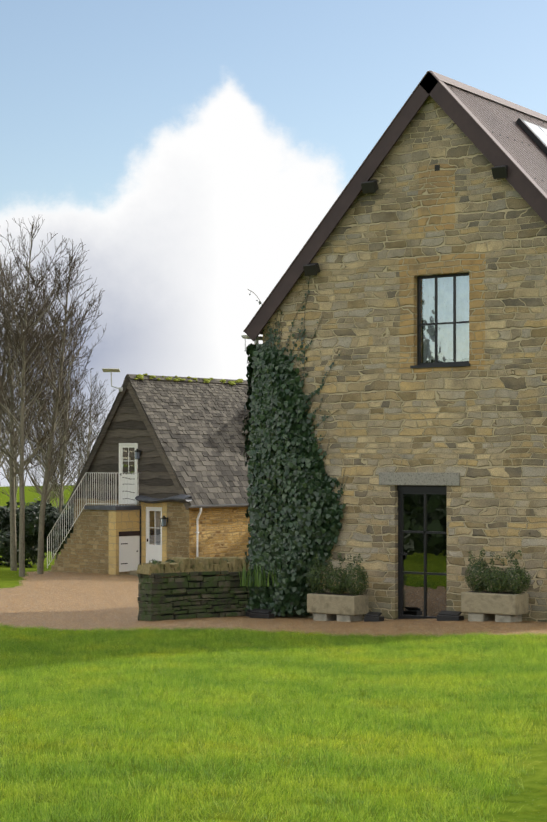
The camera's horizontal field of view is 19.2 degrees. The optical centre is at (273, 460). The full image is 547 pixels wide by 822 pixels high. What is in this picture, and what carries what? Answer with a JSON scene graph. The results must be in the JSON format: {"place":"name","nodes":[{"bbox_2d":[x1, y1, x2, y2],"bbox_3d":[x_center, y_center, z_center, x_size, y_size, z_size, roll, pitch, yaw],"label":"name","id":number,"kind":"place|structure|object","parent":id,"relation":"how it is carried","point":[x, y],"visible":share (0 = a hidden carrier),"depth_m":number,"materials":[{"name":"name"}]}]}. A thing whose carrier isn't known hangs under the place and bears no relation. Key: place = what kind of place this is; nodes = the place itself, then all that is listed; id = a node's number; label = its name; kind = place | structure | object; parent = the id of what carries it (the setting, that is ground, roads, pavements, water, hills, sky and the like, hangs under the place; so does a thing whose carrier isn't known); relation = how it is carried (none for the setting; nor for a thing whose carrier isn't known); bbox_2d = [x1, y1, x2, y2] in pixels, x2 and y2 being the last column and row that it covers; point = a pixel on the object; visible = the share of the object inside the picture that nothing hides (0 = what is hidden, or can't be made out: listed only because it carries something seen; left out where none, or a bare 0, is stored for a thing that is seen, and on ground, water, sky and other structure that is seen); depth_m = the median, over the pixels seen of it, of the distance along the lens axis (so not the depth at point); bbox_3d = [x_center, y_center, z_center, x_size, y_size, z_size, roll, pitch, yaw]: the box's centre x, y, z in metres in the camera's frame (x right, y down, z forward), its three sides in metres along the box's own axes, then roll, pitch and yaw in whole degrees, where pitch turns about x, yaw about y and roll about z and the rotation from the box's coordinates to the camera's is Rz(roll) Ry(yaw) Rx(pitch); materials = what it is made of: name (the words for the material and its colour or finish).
{"place":"outdoors","nodes":[
{"label":"outdoors","id":0,"kind":"place"},
{"bbox_2d":[109,510,139,574],"bbox_3d":[-4.906,2.700,53.472,0.352,2.115,1.112,0,0,43],"label":"door surround","id":1,"kind":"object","parent":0,"point":[123,520],"depth_m":53.10,"materials":[{"name":"beige stone"}]},
{"bbox_2d":[119,531,139,535],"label":"cottage store lintel","id":2,"kind":"structure","parent":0,"point":[129,533],"depth_m":53.37,"materials":[{"name":"brown wood"}]},
{"bbox_2d":[121,510,140,564],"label":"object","id":3,"kind":"object","parent":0,"point":[140,541],"visible":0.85,"depth_m":53.69,"materials":[{"name":"black metal"}]},
{"bbox_2d":[130,383,190,504],"bbox_3d":[-1.425,-0.614,57.819,6.040,4.356,10.200,0,0,43],"label":"cottage roof base","id":4,"kind":"object","parent":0,"point":[161,446],"visible":0.12,"depth_m":52.99,"materials":[{"name":"grey stone"}]},
{"bbox_2d":[69,377,189,509],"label":"cottage verge boards","id":5,"kind":"object","parent":4,"relation":"attached to","point":[127,385],"visible":0.79,"depth_m":53.95,"materials":[{"name":"wood"}]},
{"bbox_2d":[111,371,122,391],"bbox_3d":[-5.254,-2.652,54.343,0.579,0.721,0.100,0,0,43],"label":"dish mast","id":6,"kind":"object","parent":5,"relation":"attached to","point":[120,389],"visible":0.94,"depth_m":54.28,"materials":[{"name":"grey metal"}]},
{"bbox_2d":[102,368,119,371],"bbox_3d":[-5.460,-3.027,54.522,0.580,0.110,0.371,0,0,1],"label":"antenna","id":7,"kind":"object","parent":6,"relation":"attached to","point":[111,369],"visible":1,"depth_m":54.41,"materials":[{"name":"beige metal"}]},
{"bbox_2d":[67,374,250,504],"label":"cottage slates","id":8,"kind":"object","parent":4,"relation":"on","point":[197,426],"visible":0.46,"depth_m":54.47,"materials":[{"name":"grey stone"}]},
{"bbox_2d":[134,373,242,384],"bbox_3d":[-2.398,-2.794,56.593,0.255,0.278,6.753,0,0,43],"label":"roof moss","id":9,"kind":"object","parent":8,"relation":"on","point":[177,379],"visible":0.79,"depth_m":55.75,"materials":[{"name":"green plant"}]},
{"bbox_2d":[242,407,249,433],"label":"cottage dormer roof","id":10,"kind":"structure","parent":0,"point":[245,416],"depth_m":56.77,"materials":[{"name":"grey stone"}]},
{"bbox_2d":[238,563,282,586],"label":"daffodil leaves","id":11,"kind":"object","parent":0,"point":[258,583],"visible":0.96,"depth_m":28.66,"materials":[{"name":"green plant"}]},
{"bbox_2d":[0,623,546,821],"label":"lawn","id":12,"kind":"structure","parent":0,"point":[18,697],"depth_m":13.51,"materials":[{"name":"green plant"}]},
{"bbox_2d":[0,485,546,821],"bbox_3d":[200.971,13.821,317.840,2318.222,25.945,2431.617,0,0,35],"label":"ground","id":13,"kind":"structure","parent":0,"point":[67,600],"depth_m":14.68,"materials":[{"name":"green plant"}]},
{"bbox_2d":[0,283,22,431],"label":"tree","id":14,"kind":"object","parent":13,"relation":"on","point":[1,340],"depth_m":53.27,"materials":[{"name":"brown plant"}]},
{"bbox_2d":[0,368,47,514],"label":"tree","id":15,"kind":"object","parent":13,"relation":"on","point":[15,392],"depth_m":96.57,"materials":[{"name":"brown plant"}]},
{"bbox_2d":[0,257,61,467],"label":"tree","id":16,"kind":"object","parent":13,"relation":"on","point":[10,263],"depth_m":63.16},
{"bbox_2d":[0,496,73,567],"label":"evergreens","id":17,"kind":"object","parent":13,"relation":"on","point":[32,512],"visible":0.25,"depth_m":62.01,"materials":[{"name":"green plant"}]},
{"bbox_2d":[0,235,88,570],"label":"tree","id":18,"kind":"object","parent":13,"relation":"on","point":[13,542],"depth_m":56.10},
{"bbox_2d":[0,216,96,576],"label":"tree","id":19,"kind":"object","parent":13,"relation":"on","point":[44,308],"depth_m":51.84,"materials":[{"name":"brown plant"}]},
{"bbox_2d":[24,391,76,503],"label":"tree","id":20,"kind":"object","parent":13,"relation":"on","point":[46,452],"depth_m":116.62,"materials":[{"name":"plant"}]},
{"bbox_2d":[16,365,86,501],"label":"tree","id":21,"kind":"object","parent":13,"relation":"on","point":[39,477],"depth_m":94.06,"materials":[{"name":"plant"}]},
{"bbox_2d":[0,241,104,573],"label":"tree","id":22,"kind":"object","parent":13,"relation":"on","point":[68,356],"depth_m":53.38,"materials":[{"name":"brown plant"}]},
{"bbox_2d":[43,431,74,506],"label":"tree","id":23,"kind":"object","parent":13,"relation":"on","point":[59,477],"depth_m":151.30,"materials":[{"name":"brown plant"}]},
{"bbox_2d":[29,320,97,541],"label":"tree","id":24,"kind":"object","parent":13,"relation":"on","point":[85,406],"depth_m":74.68,"materials":[{"name":"plant"}]},
{"bbox_2d":[45,407,94,503],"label":"tree","id":25,"kind":"object","parent":13,"relation":"on","point":[71,485],"depth_m":117.83,"materials":[{"name":"plant"}]},
{"bbox_2d":[37,308,108,559],"bbox_3d":[-8.245,-0.792,63.358,3.100,10.520,3.480,0,0,35],"label":"tree","id":26,"kind":"object","parent":13,"relation":"on","point":[89,412],"depth_m":63.26,"materials":[{"name":"plant"}]},
{"bbox_2d":[66,370,113,484],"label":"tree","id":27,"kind":"object","parent":13,"relation":"on","point":[93,430],"depth_m":83.49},
{"bbox_2d":[48,510,139,574],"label":"stone wall","id":28,"kind":"structure","parent":13,"relation":"on","point":[85,549],"depth_m":53.88,"materials":[{"name":"beige stone"}]},
{"bbox_2d":[47,473,140,567],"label":"cottage railings","id":29,"kind":"object","parent":28,"relation":"on","point":[96,503],"visible":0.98,"depth_m":53.92,"materials":[{"name":"white metal"}]},
{"bbox_2d":[84,505,140,509],"bbox_3d":[-5.332,1.573,53.831,1.560,0.130,1.160,0,0,43],"label":"balcony edge","id":30,"kind":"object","parent":28,"relation":"on","point":[108,507],"depth_m":53.42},
{"bbox_2d":[74,498,188,576],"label":"wall","id":31,"kind":"structure","parent":13,"relation":"on","point":[178,530],"depth_m":52.68,"materials":[{"name":"beige stone"}]},
{"bbox_2d":[75,389,178,500],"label":"cottage gable boards","id":32,"kind":"object","parent":31,"relation":"attached to","point":[127,424],"visible":0.62,"depth_m":54.15,"materials":[{"name":"brown wood"}]},
{"bbox_2d":[119,443,137,503],"bbox_3d":[-4.831,0.448,54.121,0.900,2.040,0.080,0,0,43],"label":"door","id":33,"kind":"structure","parent":32,"relation":"in","point":[131,488],"depth_m":54.10,"materials":[{"name":"white wood"}]},
{"bbox_2d":[133,449,141,458],"bbox_3d":[-4.490,-0.207,53.617,0.210,0.350,0.255,0,0,43],"label":"wall lantern","id":34,"kind":"object","parent":32,"relation":"attached to","point":[136,455],"depth_m":53.57,"materials":[{"name":"black metal"}]},
{"bbox_2d":[141,502,166,564],"bbox_3d":[-3.896,2.533,53.368,1.240,2.450,0.140,0,0,43],"label":"cottage door surround","id":35,"kind":"object","parent":31,"relation":"attached to","point":[163,505],"visible":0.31,"depth_m":53.55,"materials":[{"name":"beige stone"}]},
{"bbox_2d":[146,507,161,562],"bbox_3d":[-3.906,2.578,53.343,0.860,2.120,0.081,0,0,43],"label":"door","id":36,"kind":"structure","parent":35,"relation":"in","point":[153,552],"depth_m":53.43,"materials":[{"name":"white wood"}]},
{"bbox_2d":[135,494,191,502],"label":"porch roof","id":37,"kind":"structure","parent":31,"relation":"attached to","point":[182,498],"depth_m":52.58,"materials":[{"name":"grey metal"}]},
{"bbox_2d":[129,570,137,575],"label":"stone block","id":38,"kind":"structure","parent":13,"relation":"on","point":[134,572],"depth_m":53.27,"materials":[{"name":"beige stone"}]},
{"bbox_2d":[137,557,252,620],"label":"dry wall stones","id":39,"kind":"object","parent":13,"relation":"on","point":[151,584],"visible":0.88,"depth_m":28.44,"materials":[{"name":"grey stone"}]},
{"bbox_2d":[149,557,249,564],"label":"dry wall plants","id":40,"kind":"object","parent":39,"relation":"on","point":[154,561],"visible":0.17,"depth_m":28.46,"materials":[{"name":"green plant"}]},
{"bbox_2d":[150,507,250,558],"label":"brick wall","id":41,"kind":"structure","parent":13,"relation":"on","point":[223,531],"depth_m":53.27,"materials":[{"name":"beige brick"}]},
{"bbox_2d":[119,536,139,571],"bbox_3d":[-4.747,3.078,53.389,0.023,1.160,0.900,0,0,43],"label":"door","id":42,"kind":"structure","parent":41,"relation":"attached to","point":[129,554],"depth_m":53.38,"materials":[{"name":"white wood"}]},
{"bbox_2d":[154,511,160,544],"bbox_3d":[-3.707,2.227,53.575,0.660,1.317,0.001,0,0,43],"label":"door glass","id":43,"kind":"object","parent":41,"relation":"attached to","point":[158,528],"depth_m":53.70,"materials":[{"name":"glass"}]},
{"bbox_2d":[160,516,167,526],"bbox_3d":[-3.553,1.983,52.810,0.210,0.350,0.255,0,0,43],"label":"wall lantern","id":44,"kind":"object","parent":41,"relation":"attached to","point":[163,517],"depth_m":52.77,"materials":[{"name":"black metal"}]},
{"bbox_2d":[195,507,201,556],"bbox_3d":[-2.414,2.615,52.347,0.265,2.186,0.100,0,0,43],"label":"downpipe","id":45,"kind":"object","parent":41,"relation":"attached to","point":[198,516],"visible":0.69,"depth_m":52.36,"materials":[{"name":"white plastic"}]},
{"bbox_2d":[190,504,248,507],"bbox_3d":[0.782,1.492,55.691,0.100,0.100,10.150,0,0,43],"label":"gutter","id":46,"kind":"object","parent":41,"relation":"attached to","point":[217,506],"visible":0.35,"depth_m":52.85,"materials":[{"name":"grey metal"}]},
{"bbox_2d":[159,575,248,615],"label":"wall stones","id":47,"kind":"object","parent":13,"relation":"on","point":[167,596],"visible":0.07,"depth_m":28.57,"materials":[{"name":"grey stone"}]},
{"bbox_2d":[313,613,362,621],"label":"trough blocks","id":48,"kind":"object","parent":13,"relation":"on","point":[331,617],"depth_m":27.84,"materials":[{"name":"beige stone"}]},
{"bbox_2d":[307,593,368,615],"bbox_3d":[1.106,2.471,27.927,0.980,0.330,0.480,0,0,35],"label":"stone planter","id":49,"kind":"object","parent":48,"relation":"on","point":[338,604],"visible":0.88,"depth_m":27.69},
{"bbox_2d":[312,592,363,595],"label":"planter soil","id":50,"kind":"structure","parent":49,"relation":"in","point":[330,593],"depth_m":27.82,"materials":[{"name":"brown soil"}]},
{"bbox_2d":[306,553,368,595],"bbox_3d":[1.097,1.952,27.916,1.235,0.744,0.513,0,0,35],"label":"shrub","id":51,"kind":"object","parent":50,"relation":"in","point":[345,583],"visible":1,"depth_m":27.84,"materials":[{"name":"green plant"}]},
{"bbox_2d":[246,608,463,621],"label":"ground uplights","id":52,"kind":"object","parent":13,"relation":"on","point":[442,615],"visible":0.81,"depth_m":27.41,"materials":[{"name":"black metal"}]},
{"bbox_2d":[263,96,546,621],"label":"barn walls","id":53,"kind":"structure","parent":13,"relation":"on","point":[479,424],"depth_m":27.39,"materials":[{"name":"beige stone"}]},
{"bbox_2d":[241,335,262,351],"bbox_3d":[6.273,0.326,38.855,0.365,5.204,23.160,0,0,35],"label":"gutter","id":54,"kind":"object","parent":53,"relation":"attached to","point":[256,341],"visible":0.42,"depth_m":29.59,"materials":[{"name":"white plastic"}]},
{"bbox_2d":[242,276,347,616],"bbox_3d":[0.418,-0.285,29.004,2.173,6.138,1.023,0,0,35],"label":"ivy","id":55,"kind":"object","parent":53,"relation":"attached to","point":[288,530],"depth_m":28.79,"materials":[{"name":"green plant"}]},
{"bbox_2d":[260,82,546,334],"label":"barn roof","id":56,"kind":"structure","parent":53,"relation":"on","point":[497,120],"depth_m":27.71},
{"bbox_2d":[243,70,546,340],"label":"barn bargeboards","id":57,"kind":"object","parent":56,"relation":"attached to","point":[488,145],"visible":1,"depth_m":27.66,"materials":[{"name":"brown wood"}]},
{"bbox_2d":[451,87,543,180],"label":"barn roof screws","id":58,"kind":"object","parent":56,"relation":"attached to","point":[500,134],"visible":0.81,"depth_m":28.06,"materials":[{"name":"grey metal"}]},
{"bbox_2d":[516,118,546,154],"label":"skylight","id":59,"kind":"object","parent":56,"relation":"in","point":[536,134],"visible":1,"depth_m":28.68},
{"bbox_2d":[303,165,507,275],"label":"purlin ends","id":60,"kind":"object","parent":53,"relation":"attached to","point":[312,269],"visible":1,"depth_m":27.87,"materials":[{"name":"black wood"}]},
{"bbox_2d":[379,472,459,485],"bbox_3d":[2.524,0.318,27.609,1.580,0.220,0.235,0,0,35],"label":"door lintel","id":61,"kind":"structure","parent":53,"relation":"in","point":[419,478],"depth_m":27.50,"materials":[{"name":"grey stone"}]},
{"bbox_2d":[393,485,446,619],"bbox_3d":[2.537,1.608,27.584,1.050,2.360,0.180,0,0,35],"label":"door frame","id":62,"kind":"object","parent":53,"relation":"in","point":[412,489],"visible":0.71,"depth_m":27.76,"materials":[{"name":"black metal"}]},
{"bbox_2d":[403,494,446,616],"bbox_3d":[2.572,1.628,27.633,0.970,2.160,0.001,0,0,35],"label":"door glass","id":63,"kind":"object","parent":62,"relation":"in","point":[436,555],"depth_m":27.64,"materials":[{"name":"glass"}]},
{"bbox_2d":[435,165,439,170],"bbox_3d":[2.790,-4.932,27.378,0.100,0.100,0.102,0,0,35],"label":"barn putlog hole","id":64,"kind":"object","parent":53,"relation":"in","point":[437,167],"visible":0.57,"depth_m":27.33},
{"bbox_2d":[410,273,469,367],"bbox_3d":[2.851,-2.354,27.361,1.140,1.575,0.200,0,0,35],"label":"window frame","id":65,"kind":"object","parent":53,"relation":"in","point":[454,363],"visible":0.71,"depth_m":27.50,"materials":[{"name":"black metal"}]},
{"bbox_2d":[420,275,468,362],"bbox_3d":[2.907,-2.377,27.413,1.030,1.490,0.001,0,0,35],"label":"window glass","id":66,"kind":"object","parent":65,"relation":"in","point":[440,330],"visible":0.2,"depth_m":27.42,"materials":[{"name":"clear glass"}]},
{"bbox_2d":[423,276,468,362],"bbox_3d":[2.984,-2.407,27.522,1.010,1.470,0.086,0,0,35],"label":"window","id":67,"kind":"object","parent":53,"relation":"attached to","point":[458,350],"depth_m":27.55,"materials":[{"name":"glass"}]},
{"bbox_2d":[421,280,467,362],"bbox_3d":[4.574,-0.412,30.007,6.120,6.320,5.550,0,0,35],"label":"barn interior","id":68,"kind":"object","parent":13,"relation":"on","point":[422,332],"depth_m":28.02,"materials":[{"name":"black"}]},
{"bbox_2d":[468,613,521,621],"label":"trough blocks","id":69,"kind":"object","parent":13,"relation":"on","point":[479,617],"depth_m":26.09,"materials":[{"name":"beige stone"}]},
{"bbox_2d":[461,591,528,615],"bbox_3d":[3.571,2.301,26.174,0.990,0.330,0.480,0,0,35],"label":"stone planter","id":70,"kind":"object","parent":69,"relation":"on","point":[497,604],"visible":0.85,"depth_m":25.95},
{"bbox_2d":[468,590,514,593],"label":"planter soil","id":71,"kind":"structure","parent":70,"relation":"in","point":[492,592],"depth_m":26.13,"materials":[{"name":"brown soil"}]},
{"bbox_2d":[465,548,530,593],"bbox_3d":[3.603,1.791,26.128,1.174,0.736,0.502,0,0,35],"label":"shrub","id":72,"kind":"object","parent":71,"relation":"in","point":[481,584],"visible":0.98,"depth_m":26.05,"materials":[{"name":"green plant"}]},
{"bbox_2d":[0,0,546,486],"label":"sky","id":73,"kind":"structure","parent":0,"point":[194,149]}
]}

